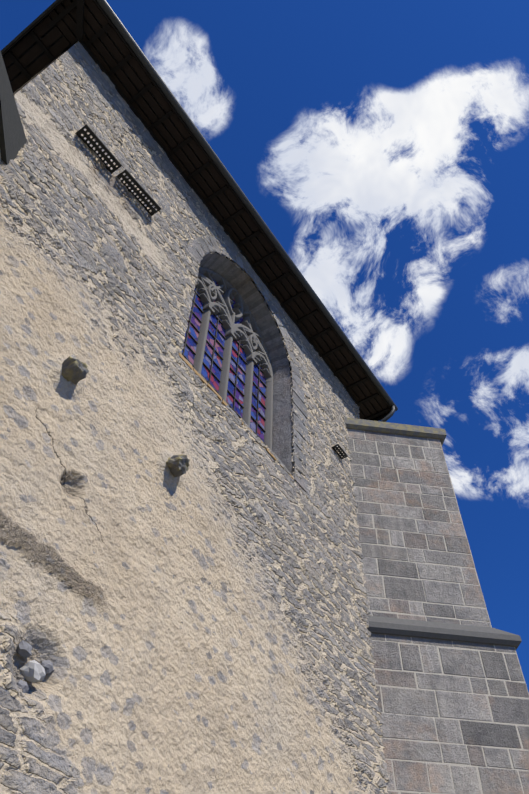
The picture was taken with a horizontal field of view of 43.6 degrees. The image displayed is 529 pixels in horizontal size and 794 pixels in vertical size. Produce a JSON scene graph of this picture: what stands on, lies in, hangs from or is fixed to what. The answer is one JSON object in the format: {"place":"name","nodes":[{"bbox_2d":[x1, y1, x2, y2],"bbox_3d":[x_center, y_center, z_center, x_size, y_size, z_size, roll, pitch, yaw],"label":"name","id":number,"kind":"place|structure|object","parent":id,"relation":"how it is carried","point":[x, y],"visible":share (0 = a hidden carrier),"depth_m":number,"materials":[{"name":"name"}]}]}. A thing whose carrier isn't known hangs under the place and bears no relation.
{"place":"outdoors","nodes":[
{"label":"outdoors","id":0,"kind":"place"},
{"bbox_2d":[0,50,26,164],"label":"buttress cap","id":1,"kind":"object","parent":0,"point":[13,140],"visible":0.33,"depth_m":6.12,"materials":[{"name":"grey stone"}]},
{"bbox_2d":[0,41,390,793],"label":"church wall","id":2,"kind":"structure","parent":0,"point":[200,625],"depth_m":6.14,"materials":[{"name":"beige stone"}]},
{"bbox_2d":[17,680,28,692],"bbox_3d":[-1.466,1.762,4.002,0.069,0.084,0.119,8,-25,20],"label":"stone","id":3,"kind":"object","parent":2,"relation":"attached to","point":[23,685],"visible":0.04,"depth_m":3.98,"materials":[{"name":"grey stone"}]},
{"bbox_2d":[17,640,32,658],"bbox_3d":[-1.498,1.577,4.138,0.106,0.100,0.088,26,-55,-18],"label":"stone","id":4,"kind":"object","parent":2,"relation":"attached to","point":[24,649],"visible":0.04,"depth_m":4.11,"materials":[{"name":"grey stone"}]},
{"bbox_2d":[19,660,45,681],"bbox_3d":[-1.434,1.703,4.094,0.094,0.131,0.152,-31,-58,23],"label":"stone","id":5,"kind":"object","parent":2,"relation":"attached to","point":[32,671],"visible":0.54,"depth_m":4.07,"materials":[{"name":"grey stone"}]},
{"bbox_2d":[40,660,53,674],"bbox_3d":[-1.386,1.727,4.216,0.066,0.092,0.106,-17,-45,39],"label":"stone","id":6,"kind":"object","parent":2,"relation":"attached to","point":[47,665],"depth_m":4.20,"materials":[{"name":"grey stone"}]},
{"bbox_2d":[62,357,88,384],"bbox_3d":[-1.655,-0.202,5.639,0.283,0.175,0.184,-36,-42,12],"label":"protruding stone","id":7,"kind":"object","parent":2,"relation":"attached to","point":[75,371],"visible":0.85,"depth_m":5.57,"materials":[{"name":"stone"}]},
{"bbox_2d":[75,125,120,173],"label":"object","id":8,"kind":"object","parent":2,"relation":"attached to","point":[95,145],"visible":1,"depth_m":7.97,"materials":[{"name":"metal"}]},
{"bbox_2d":[86,124,122,166],"bbox_3d":[-1.916,-3.018,7.950,0.003,0.070,0.622,-28,-57,21],"label":"perforated strip lip","id":9,"kind":"object","parent":8,"relation":"attached to","point":[104,145],"visible":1,"depth_m":7.94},
{"bbox_2d":[116,169,160,215],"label":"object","id":10,"kind":"object","parent":2,"relation":"attached to","point":[137,192],"visible":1,"depth_m":8.40,"materials":[{"name":"metal"}]},
{"bbox_2d":[126,169,161,209],"bbox_3d":[-1.521,-2.622,8.375,0.003,0.120,0.673,-28,-57,21],"label":"perforated strip lip","id":11,"kind":"object","parent":10,"relation":"attached to","point":[143,189],"visible":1,"depth_m":8.37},
{"bbox_2d":[166,454,189,476],"bbox_3d":[-0.869,0.664,6.372,0.298,0.186,0.183,-11,-72,36],"label":"protruding stone","id":12,"kind":"object","parent":2,"relation":"attached to","point":[177,465],"visible":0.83,"depth_m":6.27,"materials":[{"name":"stone"}]},
{"bbox_2d":[38,39,357,404],"bbox_3d":[-4.909,-0.068,13.261,11.030,0.140,7.920,-28,-57,21],"label":"eave wall plate","id":13,"kind":"object","parent":2,"relation":"on","point":[132,108],"visible":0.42,"depth_m":10.67,"materials":[{"name":"brown wood"}]},
{"bbox_2d":[7,0,389,419],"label":"rafters","id":14,"kind":"object","parent":13,"relation":"on","point":[80,5],"visible":0.62,"depth_m":10.13,"materials":[{"name":"brown wood"}]},
{"bbox_2d":[3,0,390,419],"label":"eave soffit planks","id":15,"kind":"object","parent":14,"relation":"on","point":[41,29],"visible":0.48,"depth_m":10.25,"materials":[{"name":"brown wood"}]},
{"bbox_2d":[75,42,358,413],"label":"cornice blocks","id":16,"kind":"structure","parent":2,"relation":"attached to","point":[137,122],"depth_m":10.35,"materials":[{"name":"grey stone"}]},
{"bbox_2d":[178,352,293,479],"bbox_3d":[-0.305,0.302,8.211,0.059,0.086,2.440,-28,-57,21],"label":"window sill","id":17,"kind":"structure","parent":2,"relation":"attached to","point":[210,387],"depth_m":7.87,"materials":[{"name":"beige stone"}]},
{"bbox_2d":[200,253,291,474],"bbox_3d":[-0.436,-0.745,9.712,0.410,3.620,2.400,-28,-57,21],"label":"window reveal","id":18,"kind":"object","parent":2,"relation":"attached to","point":[236,278],"depth_m":10.71,"materials":[{"name":"grey stone"}]},
{"bbox_2d":[197,304,256,404],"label":"mullion capitals","id":19,"kind":"object","parent":18,"relation":"attached to","point":[230,333],"visible":0.27,"depth_m":9.98,"materials":[{"name":"stone"}]},
{"bbox_2d":[193,267,272,449],"bbox_3d":[-0.545,-0.797,9.893,0.130,3.088,2.216,-28,-57,21],"label":"tracery window","id":20,"kind":"structure","parent":18,"relation":"in","point":[248,332],"depth_m":10.17,"materials":[{"name":"grey stone"}]},
{"bbox_2d":[181,280,265,441],"bbox_3d":[-0.564,-0.785,9.907,0.001,3.168,2.300,-28,-57,21],"label":"window glass","id":21,"kind":"object","parent":20,"relation":"in","point":[205,371],"depth_m":9.55,"materials":[{"name":"glass"}]},
{"bbox_2d":[182,287,266,443],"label":"window leading bars","id":22,"kind":"object","parent":20,"relation":"attached to","point":[216,364],"depth_m":9.53,"materials":[{"name":"black metal"}]},
{"bbox_2d":[188,236,307,492],"bbox_3d":[-0.211,-0.871,9.778,0.040,3.977,3.118,-28,-57,21],"label":"window surround","id":23,"kind":"object","parent":2,"relation":"attached to","point":[298,403],"visible":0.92,"depth_m":10.17,"materials":[{"name":"grey stone"}]},
{"bbox_2d":[332,444,347,458],"bbox_3d":[1.230,0.894,10.792,0.130,0.022,0.312,-28,-57,21],"label":"vent grille","id":24,"kind":"object","parent":2,"relation":"attached to","point":[340,452],"visible":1,"depth_m":10.79,"materials":[{"name":"metal"}]},
{"bbox_2d":[0,0,528,691],"label":"sky","id":25,"kind":"structure","parent":0,"point":[383,145],"materials":[{"name":"blue"}]},
{"label":"ground","id":26,"kind":"structure","parent":0,"visible":0},
{"bbox_2d":[13,46,70,94],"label":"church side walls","id":27,"kind":"structure","parent":26,"relation":"on","point":[20,88],"depth_m":8.46,"materials":[{"name":"grey stone"}]},
{"bbox_2d":[2,0,390,420],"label":"eave fascia","id":28,"kind":"structure","parent":27,"relation":"on","point":[380,417],"depth_m":10.20,"materials":[{"name":"brown wood"}]},
{"bbox_2d":[1,0,383,417],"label":"roof eaves","id":29,"kind":"object","parent":28,"relation":"on","point":[35,43],"depth_m":10.05,"materials":[{"name":"brown wood"}]},
{"bbox_2d":[96,0,397,410],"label":"eave gutter","id":30,"kind":"object","parent":28,"relation":"attached to","point":[159,81],"visible":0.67,"depth_m":10.56,"materials":[{"name":"grey metal"}]},
{"bbox_2d":[380,405,395,421],"bbox_3d":[2.320,0.750,12.790,0.616,1.551,0.093,-16,-54,14],"label":"gutter downpipe","id":31,"kind":"object","parent":30,"relation":"attached to","point":[389,415],"visible":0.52,"depth_m":13.14,"materials":[{"name":"metal"}]},
{"bbox_2d":[348,431,528,793],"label":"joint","id":32,"kind":"object","parent":26,"relation":"on","point":[442,673],"visible":0.16,"depth_m":8.72,"materials":[{"name":"grey concrete"}]},
{"bbox_2d":[346,428,528,793],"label":"buttress","id":33,"kind":"structure","parent":32,"relation":"attached to","point":[411,776],"depth_m":8.67,"materials":[{"name":"grey stone"}]},
{"bbox_2d":[344,417,446,444],"bbox_3d":[2.162,0.797,12.500,2.190,0.670,1.060,7,-52,-4],"label":"buttress cap","id":34,"kind":"object","parent":33,"relation":"on","point":[397,428],"visible":0.26,"depth_m":11.99,"materials":[{"name":"grey stone"}]},
{"bbox_2d":[367,616,521,648],"bbox_3d":[2.181,3.478,9.156,2.410,0.260,1.040,7,-52,-4],"label":"buttress ledge","id":35,"kind":"object","parent":32,"relation":"attached to","point":[433,630],"visible":0.21,"depth_m":8.82,"materials":[{"name":"stone"}]}
]}

